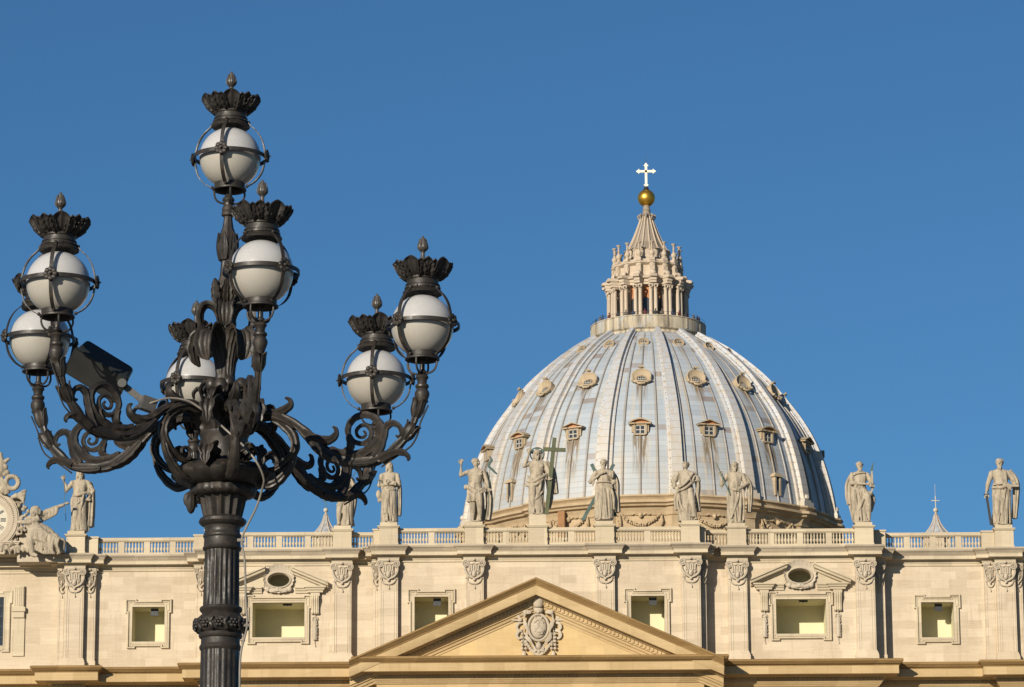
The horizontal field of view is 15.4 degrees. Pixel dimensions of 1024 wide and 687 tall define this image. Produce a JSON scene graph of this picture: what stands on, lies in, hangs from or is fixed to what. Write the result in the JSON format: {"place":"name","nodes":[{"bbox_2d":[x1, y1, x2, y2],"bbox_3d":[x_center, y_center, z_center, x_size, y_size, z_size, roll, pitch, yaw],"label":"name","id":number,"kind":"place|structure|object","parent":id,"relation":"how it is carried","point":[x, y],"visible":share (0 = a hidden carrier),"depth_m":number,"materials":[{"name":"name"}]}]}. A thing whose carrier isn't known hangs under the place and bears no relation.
{"place":"outdoors","nodes":[
{"label":"outdoors","id":0,"kind":"place"},
{"bbox_2d":[0,0,1023,552],"label":"sky","id":1,"kind":"structure","parent":0,"point":[838,184],"materials":[{"name":"blue"}]},
{"label":"ground","id":2,"kind":"structure","parent":0,"visible":0},
{"bbox_2d":[0,71,459,686],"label":"street lamp","id":3,"kind":"object","parent":2,"relation":"on","point":[216,473],"visible":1,"depth_m":25.31,"materials":[{"name":"metal"}]},
{"bbox_2d":[66,341,157,412],"bbox_3d":[-2.679,0.269,25.391,0.648,0.581,0.302,0,-14,0],"label":"floodlight","id":4,"kind":"object","parent":3,"relation":"attached to","point":[89,363],"visible":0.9,"depth_m":25.34,"materials":[{"name":"black metal"}]},
{"bbox_2d":[150,397,264,686],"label":"cable","id":5,"kind":"object","parent":3,"relation":"attached to","point":[241,540],"visible":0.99,"depth_m":25.27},
{"bbox_2d":[0,163,1023,686],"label":"basilica","id":6,"kind":"structure","parent":2,"relation":"on","point":[786,583],"depth_m":284.10,"materials":[{"name":"stone"}]},
{"bbox_2d":[0,586,25,655],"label":"window","id":7,"kind":"structure","parent":6,"relation":"in","point":[16,596],"depth_m":285.78,"materials":[{"name":"stone"}]},
{"bbox_2d":[61,472,94,532],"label":"statue","id":8,"kind":"object","parent":6,"relation":"on","point":[82,512],"visible":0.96,"depth_m":286.65,"materials":[{"name":"stone"}]},
{"bbox_2d":[125,599,171,648],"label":"window","id":9,"kind":"structure","parent":6,"relation":"in","point":[148,622],"depth_m":285.78,"materials":[{"name":"stone"}]},
{"bbox_2d":[239,563,328,646],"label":"window","id":10,"kind":"structure","parent":6,"relation":"in","point":[270,619],"depth_m":283.56,"materials":[{"name":"stone"}]},
{"bbox_2d":[336,468,356,526],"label":"statue","id":11,"kind":"object","parent":6,"relation":"on","point":[345,514],"visible":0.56,"depth_m":284.64,"materials":[{"name":"stone"}]},
{"bbox_2d":[376,462,401,522],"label":"statue","id":12,"kind":"object","parent":6,"relation":"on","point":[389,496],"visible":1,"depth_m":283.88,"materials":[{"name":"stone"}]},
{"bbox_2d":[407,589,454,632],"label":"window","id":13,"kind":"structure","parent":6,"relation":"in","point":[425,607],"depth_m":283.01,"materials":[{"name":"stone"}]},
{"bbox_2d":[458,456,496,523],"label":"statue","id":14,"kind":"object","parent":6,"relation":"on","point":[479,510],"visible":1,"depth_m":283.96,"materials":[{"name":"stone"}]},
{"bbox_2d":[522,437,565,514],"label":"statue","id":15,"kind":"object","parent":6,"relation":"on","point":[538,468],"visible":1,"depth_m":284.22,"materials":[{"name":"stone"}]},
{"bbox_2d":[581,459,620,520],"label":"statue","id":16,"kind":"object","parent":6,"relation":"on","point":[605,501],"visible":1,"depth_m":283.76,"materials":[{"name":"stone"}]},
{"bbox_2d":[624,588,671,633],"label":"window","id":17,"kind":"structure","parent":6,"relation":"in","point":[649,607],"depth_m":283.28,"materials":[{"name":"stone"}]},
{"bbox_2d":[671,461,701,521],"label":"statue","id":18,"kind":"object","parent":6,"relation":"on","point":[685,501],"visible":1,"depth_m":283.60,"materials":[{"name":"stone"}]},
{"bbox_2d":[716,461,752,523],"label":"statue","id":19,"kind":"object","parent":6,"relation":"on","point":[734,477],"visible":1,"depth_m":284.86,"materials":[{"name":"stone"}]},
{"bbox_2d":[751,559,850,643],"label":"window","id":20,"kind":"structure","parent":6,"relation":"in","point":[793,615],"depth_m":283.14,"materials":[{"name":"stone"}]},
{"bbox_2d":[845,461,875,523],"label":"statue","id":21,"kind":"object","parent":6,"relation":"on","point":[860,499],"visible":1,"depth_m":284.73,"materials":[{"name":"stone"}]},
{"bbox_2d":[914,594,960,643],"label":"window","id":22,"kind":"structure","parent":6,"relation":"in","point":[937,617],"depth_m":285.30,"materials":[{"name":"stone"}]},
{"bbox_2d":[984,458,1019,526],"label":"statue","id":23,"kind":"object","parent":6,"relation":"on","point":[1002,487],"visible":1,"depth_m":285.95,"materials":[{"name":"stone"}]}
]}

